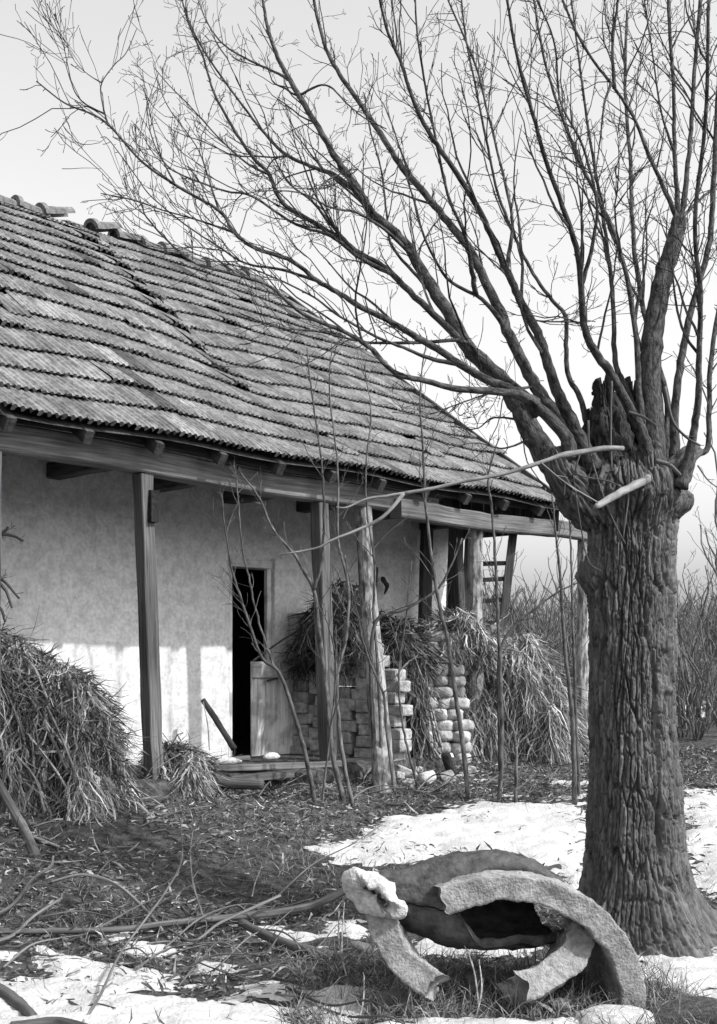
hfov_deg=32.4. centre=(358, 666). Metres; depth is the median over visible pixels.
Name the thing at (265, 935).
fallen branch
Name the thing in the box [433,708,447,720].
limewashed brick
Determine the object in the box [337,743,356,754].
mud brick
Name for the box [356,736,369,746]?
mud brick
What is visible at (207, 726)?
cane
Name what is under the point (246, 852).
fallen twig
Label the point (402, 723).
sapling
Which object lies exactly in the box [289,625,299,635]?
mud brick
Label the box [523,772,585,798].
dead brush
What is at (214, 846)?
fallen twig
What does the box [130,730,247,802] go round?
cornstalk pile
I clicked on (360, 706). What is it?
mud brick
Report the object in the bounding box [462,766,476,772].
rubble stone
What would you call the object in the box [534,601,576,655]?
bare bush
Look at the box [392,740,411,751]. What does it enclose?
mud brick
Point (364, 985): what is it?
dry weed
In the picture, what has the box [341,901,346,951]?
dry weed
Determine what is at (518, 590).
bare bush
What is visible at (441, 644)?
limewashed brick
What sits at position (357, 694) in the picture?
mud brick
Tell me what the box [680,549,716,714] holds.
bare bush
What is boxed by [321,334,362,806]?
sapling
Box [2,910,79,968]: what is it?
fallen branch
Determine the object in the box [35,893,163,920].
fallen branch
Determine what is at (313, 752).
mud brick
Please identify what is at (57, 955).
fallen twig
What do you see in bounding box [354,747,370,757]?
mud brick
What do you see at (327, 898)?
fallen branch
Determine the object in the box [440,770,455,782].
rubble stone
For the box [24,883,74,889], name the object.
fallen twig
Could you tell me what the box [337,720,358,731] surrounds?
mud brick
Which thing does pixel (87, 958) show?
fallen twig
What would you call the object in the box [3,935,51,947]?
fallen twig
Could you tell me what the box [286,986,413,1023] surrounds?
fallen branch
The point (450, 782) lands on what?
dead brush
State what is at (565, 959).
concrete fragment
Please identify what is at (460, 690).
limewashed brick
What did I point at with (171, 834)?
fallen twig
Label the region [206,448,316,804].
sapling
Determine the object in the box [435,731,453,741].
limewashed brick
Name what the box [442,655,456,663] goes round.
limewashed brick
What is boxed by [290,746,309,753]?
mud brick
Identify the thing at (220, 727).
stick
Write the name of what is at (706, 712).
bare bush
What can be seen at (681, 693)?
bare bush
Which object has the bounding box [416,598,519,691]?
cornstalk bundle
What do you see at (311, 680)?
mud brick
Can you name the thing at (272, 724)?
door
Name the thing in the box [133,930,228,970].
fallen branch
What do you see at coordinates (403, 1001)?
stone
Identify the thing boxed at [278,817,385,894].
fallen branch
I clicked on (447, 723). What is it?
limewashed brick
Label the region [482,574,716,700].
distant wood
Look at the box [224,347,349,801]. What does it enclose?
sapling
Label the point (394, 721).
mud brick
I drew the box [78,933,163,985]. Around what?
fallen branch
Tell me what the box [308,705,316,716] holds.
mud brick
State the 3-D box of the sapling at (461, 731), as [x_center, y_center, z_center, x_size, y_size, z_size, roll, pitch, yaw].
[0.612,-0.816,10.021,0.580,3.921,0.331,0,0,12]
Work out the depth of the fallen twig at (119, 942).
6.29 m
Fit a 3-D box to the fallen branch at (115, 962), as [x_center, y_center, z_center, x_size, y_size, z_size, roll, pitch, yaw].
[-1.101,1.185,6.173,0.222,0.516,2.508,0,0,5]
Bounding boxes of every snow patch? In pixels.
[213,757,241,764]
[263,752,279,759]
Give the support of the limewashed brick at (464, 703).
on the limewashed brick at (452, 712)
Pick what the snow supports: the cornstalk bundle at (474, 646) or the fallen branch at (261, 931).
the fallen branch at (261, 931)
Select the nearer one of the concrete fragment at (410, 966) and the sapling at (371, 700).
the concrete fragment at (410, 966)
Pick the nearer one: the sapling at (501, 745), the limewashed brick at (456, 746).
the sapling at (501, 745)
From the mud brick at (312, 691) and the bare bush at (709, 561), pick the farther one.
the bare bush at (709, 561)
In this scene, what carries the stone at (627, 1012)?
on the ground at (127, 833)
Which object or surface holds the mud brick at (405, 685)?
on the mud brick at (392, 697)
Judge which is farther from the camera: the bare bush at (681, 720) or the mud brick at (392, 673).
the bare bush at (681, 720)
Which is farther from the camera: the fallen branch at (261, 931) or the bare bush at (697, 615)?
the bare bush at (697, 615)
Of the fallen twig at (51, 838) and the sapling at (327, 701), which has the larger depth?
the sapling at (327, 701)
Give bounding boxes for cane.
[203,702,209,749]
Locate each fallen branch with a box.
[0,855,54,914]
[0,887,345,935]
[0,897,62,941]
[0,983,37,1016]
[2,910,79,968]
[10,1017,87,1023]
[33,835,64,849]
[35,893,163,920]
[46,904,108,943]
[49,886,174,948]
[50,873,163,932]
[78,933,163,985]
[82,821,198,1021]
[83,839,167,892]
[130,862,260,922]
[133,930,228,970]
[164,890,277,948]
[164,937,252,963]
[166,923,303,980]
[167,893,280,941]
[177,947,269,984]
[178,939,236,986]
[184,829,209,914]
[200,904,253,925]
[220,907,305,965]
[231,939,332,975]
[237,918,350,962]
[246,925,301,960]
[266,929,325,958]
[270,918,348,971]
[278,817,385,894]
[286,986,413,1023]
[304,987,403,1023]
[386,803,471,808]
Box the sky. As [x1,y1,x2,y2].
[0,0,716,631]
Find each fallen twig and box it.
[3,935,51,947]
[16,855,86,865]
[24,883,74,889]
[27,946,91,956]
[32,812,95,826]
[35,830,63,839]
[44,943,108,960]
[48,915,72,922]
[61,869,96,872]
[67,978,118,993]
[68,1000,115,1008]
[75,875,147,882]
[102,938,137,945]
[111,922,176,942]
[116,846,171,850]
[118,961,139,964]
[120,861,167,871]
[141,805,209,825]
[147,937,216,949]
[151,829,199,842]
[161,876,185,884]
[166,992,222,1001]
[168,923,203,939]
[181,900,212,914]
[201,888,232,893]
[202,845,227,847]
[203,933,258,941]
[213,822,275,836]
[214,874,260,881]
[221,999,251,1004]
[227,847,268,853]
[248,897,313,911]
[275,982,323,1003]
[306,965,349,970]
[308,968,357,973]
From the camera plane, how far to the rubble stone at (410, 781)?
10.59 m
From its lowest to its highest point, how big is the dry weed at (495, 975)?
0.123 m
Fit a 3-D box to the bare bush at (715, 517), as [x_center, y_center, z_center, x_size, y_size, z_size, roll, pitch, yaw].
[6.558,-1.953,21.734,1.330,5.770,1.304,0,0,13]
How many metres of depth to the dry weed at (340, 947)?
5.63 m
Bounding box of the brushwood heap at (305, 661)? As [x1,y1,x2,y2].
[250,564,458,697]
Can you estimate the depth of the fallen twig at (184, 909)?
6.93 m
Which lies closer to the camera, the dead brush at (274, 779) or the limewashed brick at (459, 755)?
the dead brush at (274, 779)
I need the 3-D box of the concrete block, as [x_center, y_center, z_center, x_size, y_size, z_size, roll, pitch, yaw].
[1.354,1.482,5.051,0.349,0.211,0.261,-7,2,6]
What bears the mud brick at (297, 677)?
on the mud brick at (304, 687)
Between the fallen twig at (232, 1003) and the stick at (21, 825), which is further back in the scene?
the stick at (21, 825)
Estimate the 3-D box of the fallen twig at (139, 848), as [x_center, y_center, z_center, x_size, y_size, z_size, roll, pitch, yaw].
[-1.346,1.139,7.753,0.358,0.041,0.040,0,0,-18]
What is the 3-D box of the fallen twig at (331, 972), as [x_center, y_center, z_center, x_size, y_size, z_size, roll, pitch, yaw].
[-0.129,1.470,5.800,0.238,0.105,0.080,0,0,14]
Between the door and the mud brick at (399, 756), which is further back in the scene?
the door
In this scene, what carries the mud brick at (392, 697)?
on the mud brick at (407, 710)
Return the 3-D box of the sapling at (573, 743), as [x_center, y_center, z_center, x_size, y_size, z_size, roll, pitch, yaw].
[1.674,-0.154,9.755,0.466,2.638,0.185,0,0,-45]
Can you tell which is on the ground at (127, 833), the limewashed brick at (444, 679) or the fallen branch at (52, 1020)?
the fallen branch at (52, 1020)
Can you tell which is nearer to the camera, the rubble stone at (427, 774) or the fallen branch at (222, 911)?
the fallen branch at (222, 911)
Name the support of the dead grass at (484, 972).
on the ground at (127, 833)
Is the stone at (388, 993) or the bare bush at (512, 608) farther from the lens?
the bare bush at (512, 608)
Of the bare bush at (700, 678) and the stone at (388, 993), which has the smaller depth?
the stone at (388, 993)
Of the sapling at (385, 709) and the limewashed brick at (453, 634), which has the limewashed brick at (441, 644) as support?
the limewashed brick at (453, 634)
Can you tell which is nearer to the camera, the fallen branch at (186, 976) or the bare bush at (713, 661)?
the fallen branch at (186, 976)
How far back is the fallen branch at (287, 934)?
6.23 m
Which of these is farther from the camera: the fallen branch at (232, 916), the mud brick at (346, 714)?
the mud brick at (346, 714)
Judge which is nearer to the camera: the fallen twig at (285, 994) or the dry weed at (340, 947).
the fallen twig at (285, 994)
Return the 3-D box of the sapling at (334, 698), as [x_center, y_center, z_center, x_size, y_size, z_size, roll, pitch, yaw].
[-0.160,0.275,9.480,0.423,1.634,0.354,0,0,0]
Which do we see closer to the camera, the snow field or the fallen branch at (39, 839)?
the fallen branch at (39, 839)
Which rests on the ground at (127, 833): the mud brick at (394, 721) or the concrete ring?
the concrete ring
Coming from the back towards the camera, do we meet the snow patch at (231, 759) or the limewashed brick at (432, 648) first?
the limewashed brick at (432, 648)
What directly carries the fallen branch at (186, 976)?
on the ground at (127, 833)
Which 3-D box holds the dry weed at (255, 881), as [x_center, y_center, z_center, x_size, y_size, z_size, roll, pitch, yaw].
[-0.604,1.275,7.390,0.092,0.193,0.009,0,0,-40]
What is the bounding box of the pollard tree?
[0,0,716,957]
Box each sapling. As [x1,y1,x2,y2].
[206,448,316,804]
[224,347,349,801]
[311,598,364,799]
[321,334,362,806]
[326,554,420,790]
[346,346,409,747]
[351,527,472,784]
[379,560,417,786]
[398,325,470,798]
[461,416,526,802]
[488,685,547,802]
[492,583,576,770]
[544,493,580,804]
[551,520,588,794]
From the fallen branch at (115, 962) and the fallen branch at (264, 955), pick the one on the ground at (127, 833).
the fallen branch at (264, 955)
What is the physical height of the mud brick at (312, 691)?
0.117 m
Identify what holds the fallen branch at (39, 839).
on the ground at (127, 833)
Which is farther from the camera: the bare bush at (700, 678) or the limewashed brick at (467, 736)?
the bare bush at (700, 678)
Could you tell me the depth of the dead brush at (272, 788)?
9.44 m
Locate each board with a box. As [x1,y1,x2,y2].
[211,760,341,771]
[232,769,294,779]
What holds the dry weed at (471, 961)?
on the ground at (127, 833)
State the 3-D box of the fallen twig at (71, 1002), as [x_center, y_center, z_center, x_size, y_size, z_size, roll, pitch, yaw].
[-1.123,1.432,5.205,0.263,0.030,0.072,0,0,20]
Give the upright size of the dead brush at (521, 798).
0.311 m
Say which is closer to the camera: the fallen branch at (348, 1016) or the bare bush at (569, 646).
the fallen branch at (348, 1016)
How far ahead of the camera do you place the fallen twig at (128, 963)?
5.93 m
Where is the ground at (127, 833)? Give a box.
[0,704,716,1023]
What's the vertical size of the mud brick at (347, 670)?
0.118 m
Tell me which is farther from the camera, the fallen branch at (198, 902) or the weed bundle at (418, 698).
the weed bundle at (418, 698)
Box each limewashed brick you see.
[424,630,444,641]
[429,642,439,652]
[430,697,437,708]
[432,663,448,675]
[432,676,447,685]
[432,741,450,752]
[433,686,452,697]
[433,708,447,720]
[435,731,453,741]
[436,719,452,730]
[437,698,449,708]
[440,641,454,653]
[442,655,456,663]
[447,708,462,719]
[448,664,464,675]
[448,675,465,686]
[449,631,464,641]
[449,697,469,708]
[451,741,471,754]
[452,687,465,697]
[453,719,474,730]
[453,731,470,742]
[455,753,471,762]
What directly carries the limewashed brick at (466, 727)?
on the limewashed brick at (467, 736)
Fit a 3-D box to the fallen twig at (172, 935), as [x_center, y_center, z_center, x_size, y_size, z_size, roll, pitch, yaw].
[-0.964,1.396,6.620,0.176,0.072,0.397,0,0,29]
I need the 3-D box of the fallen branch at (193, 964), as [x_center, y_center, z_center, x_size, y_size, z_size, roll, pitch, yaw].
[-0.518,1.391,5.994,0.183,0.237,1.010,0,0,35]
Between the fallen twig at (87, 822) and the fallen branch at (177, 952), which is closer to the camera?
the fallen branch at (177, 952)
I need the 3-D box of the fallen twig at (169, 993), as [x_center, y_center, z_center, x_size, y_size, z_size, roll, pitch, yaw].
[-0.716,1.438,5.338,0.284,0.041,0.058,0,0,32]
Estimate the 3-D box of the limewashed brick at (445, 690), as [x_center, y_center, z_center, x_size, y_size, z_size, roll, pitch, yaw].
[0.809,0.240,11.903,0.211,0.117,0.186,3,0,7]
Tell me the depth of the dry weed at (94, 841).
7.59 m
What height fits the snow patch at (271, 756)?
0.068 m
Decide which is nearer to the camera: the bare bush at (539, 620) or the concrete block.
the concrete block
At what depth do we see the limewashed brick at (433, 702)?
11.81 m
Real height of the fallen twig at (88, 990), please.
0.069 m
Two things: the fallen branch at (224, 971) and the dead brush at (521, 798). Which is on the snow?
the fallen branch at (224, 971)
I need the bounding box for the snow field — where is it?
[685,700,705,716]
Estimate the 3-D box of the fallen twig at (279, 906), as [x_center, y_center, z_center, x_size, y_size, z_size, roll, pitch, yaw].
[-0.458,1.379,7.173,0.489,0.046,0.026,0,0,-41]
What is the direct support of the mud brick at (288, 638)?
on the mud brick
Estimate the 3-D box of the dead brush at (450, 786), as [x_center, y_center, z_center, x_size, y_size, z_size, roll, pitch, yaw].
[0.826,1.043,10.212,0.526,0.349,0.321,0,0,-29]
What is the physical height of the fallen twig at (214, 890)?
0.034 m
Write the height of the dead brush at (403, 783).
0.278 m
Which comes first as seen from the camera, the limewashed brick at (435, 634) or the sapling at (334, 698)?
the sapling at (334, 698)
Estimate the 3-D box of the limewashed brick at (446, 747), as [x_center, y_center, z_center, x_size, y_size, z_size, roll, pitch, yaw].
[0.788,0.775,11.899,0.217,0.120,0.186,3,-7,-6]
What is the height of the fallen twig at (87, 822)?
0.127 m
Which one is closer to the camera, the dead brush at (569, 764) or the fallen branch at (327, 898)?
the fallen branch at (327, 898)
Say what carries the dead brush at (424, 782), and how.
on the ground at (127, 833)
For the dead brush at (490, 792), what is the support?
on the snow
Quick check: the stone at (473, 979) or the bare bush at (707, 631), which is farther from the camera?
the bare bush at (707, 631)
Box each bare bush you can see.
[483,540,536,635]
[483,594,575,697]
[485,546,576,655]
[503,556,575,668]
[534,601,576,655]
[545,546,576,682]
[675,632,716,740]
[676,483,697,728]
[676,590,716,704]
[676,617,716,732]
[676,649,716,737]
[677,547,716,680]
[677,569,716,727]
[677,614,716,710]
[678,552,716,720]
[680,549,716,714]
[687,509,716,672]
[692,407,716,631]
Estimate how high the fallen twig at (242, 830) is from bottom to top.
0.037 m
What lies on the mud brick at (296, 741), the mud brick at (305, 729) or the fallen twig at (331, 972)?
the mud brick at (305, 729)
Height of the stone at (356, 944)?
0.066 m
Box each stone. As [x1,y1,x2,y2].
[346,941,371,953]
[374,990,407,1007]
[395,771,404,778]
[397,764,417,775]
[397,996,416,1010]
[402,778,414,785]
[416,770,435,783]
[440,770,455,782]
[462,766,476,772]
[467,974,485,989]
[550,998,569,1011]
[574,1004,654,1023]
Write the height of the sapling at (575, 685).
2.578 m
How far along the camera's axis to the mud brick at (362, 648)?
11.43 m
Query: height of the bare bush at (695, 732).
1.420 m
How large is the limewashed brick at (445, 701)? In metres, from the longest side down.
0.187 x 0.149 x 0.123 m
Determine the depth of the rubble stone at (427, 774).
10.77 m
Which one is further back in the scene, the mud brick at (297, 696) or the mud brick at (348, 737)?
the mud brick at (297, 696)
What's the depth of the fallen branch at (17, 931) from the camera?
6.27 m
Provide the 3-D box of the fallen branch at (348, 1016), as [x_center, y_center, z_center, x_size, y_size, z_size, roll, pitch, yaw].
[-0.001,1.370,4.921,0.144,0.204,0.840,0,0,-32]
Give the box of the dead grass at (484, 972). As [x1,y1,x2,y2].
[0,751,716,1023]
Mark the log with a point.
(243, 784)
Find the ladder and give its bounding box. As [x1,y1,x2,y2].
[464,532,516,628]
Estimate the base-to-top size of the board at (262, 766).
0.054 m
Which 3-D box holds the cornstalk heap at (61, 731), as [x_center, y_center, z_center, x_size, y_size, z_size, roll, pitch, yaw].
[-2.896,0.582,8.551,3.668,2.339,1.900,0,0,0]
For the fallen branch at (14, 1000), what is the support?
on the snow
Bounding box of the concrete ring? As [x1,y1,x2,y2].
[434,851,645,1008]
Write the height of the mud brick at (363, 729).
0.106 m
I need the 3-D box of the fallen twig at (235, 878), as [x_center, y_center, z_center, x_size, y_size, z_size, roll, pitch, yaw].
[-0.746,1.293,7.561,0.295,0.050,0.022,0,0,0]
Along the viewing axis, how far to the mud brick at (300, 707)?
11.86 m
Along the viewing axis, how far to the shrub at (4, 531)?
8.69 m
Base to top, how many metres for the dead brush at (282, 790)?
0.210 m
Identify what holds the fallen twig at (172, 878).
on the ground at (127, 833)
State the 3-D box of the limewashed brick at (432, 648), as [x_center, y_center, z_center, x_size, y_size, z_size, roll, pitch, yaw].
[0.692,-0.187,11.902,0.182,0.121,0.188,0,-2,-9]
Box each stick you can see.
[0,778,41,858]
[201,698,236,750]
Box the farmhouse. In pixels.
[0,195,588,813]
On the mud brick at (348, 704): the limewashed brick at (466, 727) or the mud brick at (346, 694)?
the mud brick at (346, 694)
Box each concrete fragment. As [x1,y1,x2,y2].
[365,903,451,1000]
[497,922,595,1006]
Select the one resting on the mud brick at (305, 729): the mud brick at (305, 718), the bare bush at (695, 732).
the mud brick at (305, 718)
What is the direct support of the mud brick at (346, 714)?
on the mud brick at (349, 725)
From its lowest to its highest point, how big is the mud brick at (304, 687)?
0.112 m
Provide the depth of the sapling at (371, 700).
10.49 m
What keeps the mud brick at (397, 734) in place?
on the mud brick at (401, 747)
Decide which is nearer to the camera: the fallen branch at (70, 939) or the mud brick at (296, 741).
the fallen branch at (70, 939)
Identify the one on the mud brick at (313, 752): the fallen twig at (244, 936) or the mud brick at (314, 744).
the mud brick at (314, 744)
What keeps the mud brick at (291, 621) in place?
on the mud brick at (292, 627)
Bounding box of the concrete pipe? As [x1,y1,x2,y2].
[341,849,564,950]
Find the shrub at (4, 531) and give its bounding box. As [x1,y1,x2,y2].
[0,524,23,622]
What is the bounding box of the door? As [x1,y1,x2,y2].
[251,662,296,755]
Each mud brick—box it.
[286,636,297,646]
[287,613,307,624]
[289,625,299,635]
[290,702,314,713]
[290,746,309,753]
[292,671,308,679]
[292,680,308,691]
[292,691,315,702]
[292,724,312,735]
[293,713,312,723]
[293,735,313,747]
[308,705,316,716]
[308,750,318,754]
[309,672,315,682]
[309,683,316,693]
[309,727,317,738]
[309,739,318,750]
[336,709,357,719]
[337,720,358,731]
[337,731,359,743]
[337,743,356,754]
[339,664,352,674]
[339,675,355,685]
[339,687,355,698]
[339,699,355,710]
[345,653,356,663]
[351,643,383,654]
[351,666,364,677]
[351,689,366,700]
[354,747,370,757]
[355,678,365,689]
[355,700,367,712]
[355,712,368,724]
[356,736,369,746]
[358,655,389,666]
[358,724,368,735]
[385,669,405,680]
[386,680,410,691]
[387,692,404,703]
[388,704,412,715]
[389,715,405,726]
[391,728,411,739]
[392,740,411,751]
[392,752,404,760]
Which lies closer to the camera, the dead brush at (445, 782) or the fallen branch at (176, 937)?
the fallen branch at (176, 937)
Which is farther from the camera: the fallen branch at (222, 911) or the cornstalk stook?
the cornstalk stook
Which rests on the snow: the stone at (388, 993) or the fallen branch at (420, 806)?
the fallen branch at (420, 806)
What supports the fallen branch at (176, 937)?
on the snow
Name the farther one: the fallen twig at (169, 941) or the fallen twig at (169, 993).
the fallen twig at (169, 941)
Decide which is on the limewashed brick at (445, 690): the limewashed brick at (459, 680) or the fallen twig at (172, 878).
the limewashed brick at (459, 680)
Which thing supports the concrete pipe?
on the ground at (127, 833)
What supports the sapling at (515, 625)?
on the ground at (127, 833)
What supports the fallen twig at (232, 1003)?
on the ground at (127, 833)
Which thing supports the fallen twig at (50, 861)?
on the ground at (127, 833)
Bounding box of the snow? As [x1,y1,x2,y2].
[0,766,716,1023]
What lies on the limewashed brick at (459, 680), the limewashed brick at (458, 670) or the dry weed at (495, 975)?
the limewashed brick at (458, 670)
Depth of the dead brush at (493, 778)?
10.65 m
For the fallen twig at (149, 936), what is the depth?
6.42 m
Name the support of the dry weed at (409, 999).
on the ground at (127, 833)
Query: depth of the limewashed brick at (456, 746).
11.83 m
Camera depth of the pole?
10.15 m
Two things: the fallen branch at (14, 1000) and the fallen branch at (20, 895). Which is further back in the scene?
the fallen branch at (20, 895)
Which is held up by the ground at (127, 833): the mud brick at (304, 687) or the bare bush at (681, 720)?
the bare bush at (681, 720)
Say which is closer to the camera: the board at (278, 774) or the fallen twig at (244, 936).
the fallen twig at (244, 936)
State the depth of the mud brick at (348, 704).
11.53 m
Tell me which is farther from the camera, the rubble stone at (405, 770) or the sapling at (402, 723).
the rubble stone at (405, 770)
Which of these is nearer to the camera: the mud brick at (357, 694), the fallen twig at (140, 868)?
the fallen twig at (140, 868)
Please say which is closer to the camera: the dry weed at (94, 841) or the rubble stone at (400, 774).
the dry weed at (94, 841)
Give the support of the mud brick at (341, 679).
on the mud brick at (346, 694)
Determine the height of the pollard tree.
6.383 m
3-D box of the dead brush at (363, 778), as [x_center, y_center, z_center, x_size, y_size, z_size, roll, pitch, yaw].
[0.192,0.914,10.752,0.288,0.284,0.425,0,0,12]
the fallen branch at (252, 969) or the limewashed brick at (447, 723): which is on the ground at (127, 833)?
the fallen branch at (252, 969)
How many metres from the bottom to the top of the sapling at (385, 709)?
2.034 m
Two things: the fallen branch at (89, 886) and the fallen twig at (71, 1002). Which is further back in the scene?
the fallen branch at (89, 886)
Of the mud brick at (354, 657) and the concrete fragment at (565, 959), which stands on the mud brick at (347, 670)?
the mud brick at (354, 657)
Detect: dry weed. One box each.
[92,829,99,852]
[251,864,262,896]
[336,908,348,982]
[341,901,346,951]
[358,973,365,1022]
[408,987,410,1013]
[464,945,479,1008]
[476,959,483,1016]
[493,962,499,991]
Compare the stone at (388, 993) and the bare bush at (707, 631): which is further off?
the bare bush at (707, 631)
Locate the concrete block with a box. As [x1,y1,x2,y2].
[647,996,716,1023]
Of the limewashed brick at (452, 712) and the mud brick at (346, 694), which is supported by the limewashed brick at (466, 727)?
the limewashed brick at (452, 712)
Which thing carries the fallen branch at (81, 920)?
on the fallen branch at (70, 939)
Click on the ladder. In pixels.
(506, 579)
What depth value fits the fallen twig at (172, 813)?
8.58 m
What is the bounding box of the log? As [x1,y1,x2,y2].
[208,774,263,789]
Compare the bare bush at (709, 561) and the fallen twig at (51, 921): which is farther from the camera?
the bare bush at (709, 561)
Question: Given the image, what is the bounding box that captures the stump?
[441,752,458,774]
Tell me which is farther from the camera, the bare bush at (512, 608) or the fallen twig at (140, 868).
the bare bush at (512, 608)
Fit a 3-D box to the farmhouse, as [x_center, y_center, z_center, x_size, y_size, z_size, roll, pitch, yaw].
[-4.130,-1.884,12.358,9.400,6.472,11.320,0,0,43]
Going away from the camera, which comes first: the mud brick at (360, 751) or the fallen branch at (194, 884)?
the fallen branch at (194, 884)
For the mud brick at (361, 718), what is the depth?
11.44 m
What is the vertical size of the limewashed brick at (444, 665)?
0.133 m
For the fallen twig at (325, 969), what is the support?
on the ground at (127, 833)
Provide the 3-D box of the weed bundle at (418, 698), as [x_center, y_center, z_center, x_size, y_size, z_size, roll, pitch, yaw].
[0.411,0.589,11.430,1.253,2.000,1.293,0,0,28]
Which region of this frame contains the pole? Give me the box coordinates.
[212,755,250,763]
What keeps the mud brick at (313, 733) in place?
on the mud brick at (314, 744)
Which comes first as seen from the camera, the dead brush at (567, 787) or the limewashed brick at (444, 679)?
the dead brush at (567, 787)
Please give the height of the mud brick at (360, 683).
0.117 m
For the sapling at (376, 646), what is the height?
3.814 m
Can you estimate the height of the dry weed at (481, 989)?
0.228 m
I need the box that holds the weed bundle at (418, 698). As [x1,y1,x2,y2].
[344,623,477,773]
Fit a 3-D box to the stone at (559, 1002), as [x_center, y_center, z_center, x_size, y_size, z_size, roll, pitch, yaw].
[0.857,1.435,5.235,0.071,0.051,0.108,0,0,28]
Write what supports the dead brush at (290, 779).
on the ground at (127, 833)
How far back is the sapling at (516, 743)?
9.92 m
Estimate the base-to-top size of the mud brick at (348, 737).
0.116 m
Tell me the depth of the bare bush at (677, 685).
17.94 m
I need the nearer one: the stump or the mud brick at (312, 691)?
the stump
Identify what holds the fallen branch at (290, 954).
on the ground at (127, 833)
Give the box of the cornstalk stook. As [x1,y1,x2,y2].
[396,599,589,767]
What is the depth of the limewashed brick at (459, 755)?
11.82 m
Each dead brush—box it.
[239,773,305,799]
[257,759,296,797]
[267,755,315,789]
[273,783,337,796]
[347,783,396,803]
[362,767,396,779]
[368,756,436,793]
[414,775,463,796]
[415,763,470,792]
[416,773,462,789]
[423,771,484,799]
[440,743,495,772]
[474,764,539,804]
[484,767,551,784]
[512,765,555,803]
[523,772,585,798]
[547,761,584,784]
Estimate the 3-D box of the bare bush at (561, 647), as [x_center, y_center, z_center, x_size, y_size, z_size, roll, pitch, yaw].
[2.550,-0.079,16.946,1.768,2.061,2.372,0,0,22]
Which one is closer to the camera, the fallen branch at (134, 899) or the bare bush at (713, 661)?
the fallen branch at (134, 899)
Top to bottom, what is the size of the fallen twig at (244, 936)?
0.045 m
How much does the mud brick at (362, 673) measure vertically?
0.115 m
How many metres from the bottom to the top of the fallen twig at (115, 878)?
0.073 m
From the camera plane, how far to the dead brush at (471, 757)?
11.37 m
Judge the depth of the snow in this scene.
6.26 m
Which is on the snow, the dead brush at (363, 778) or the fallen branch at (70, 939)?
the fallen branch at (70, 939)
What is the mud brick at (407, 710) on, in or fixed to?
on the mud brick at (394, 721)
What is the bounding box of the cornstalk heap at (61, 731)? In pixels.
[0,605,169,827]
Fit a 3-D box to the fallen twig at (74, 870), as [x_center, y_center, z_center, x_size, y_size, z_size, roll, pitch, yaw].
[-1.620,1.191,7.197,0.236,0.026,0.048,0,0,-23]
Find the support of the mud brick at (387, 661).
on the mud brick at (362, 673)
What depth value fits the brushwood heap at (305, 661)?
11.55 m
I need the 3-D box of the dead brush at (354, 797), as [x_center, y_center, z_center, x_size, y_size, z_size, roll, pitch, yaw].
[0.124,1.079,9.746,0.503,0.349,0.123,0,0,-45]
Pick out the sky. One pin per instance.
(25, 173)

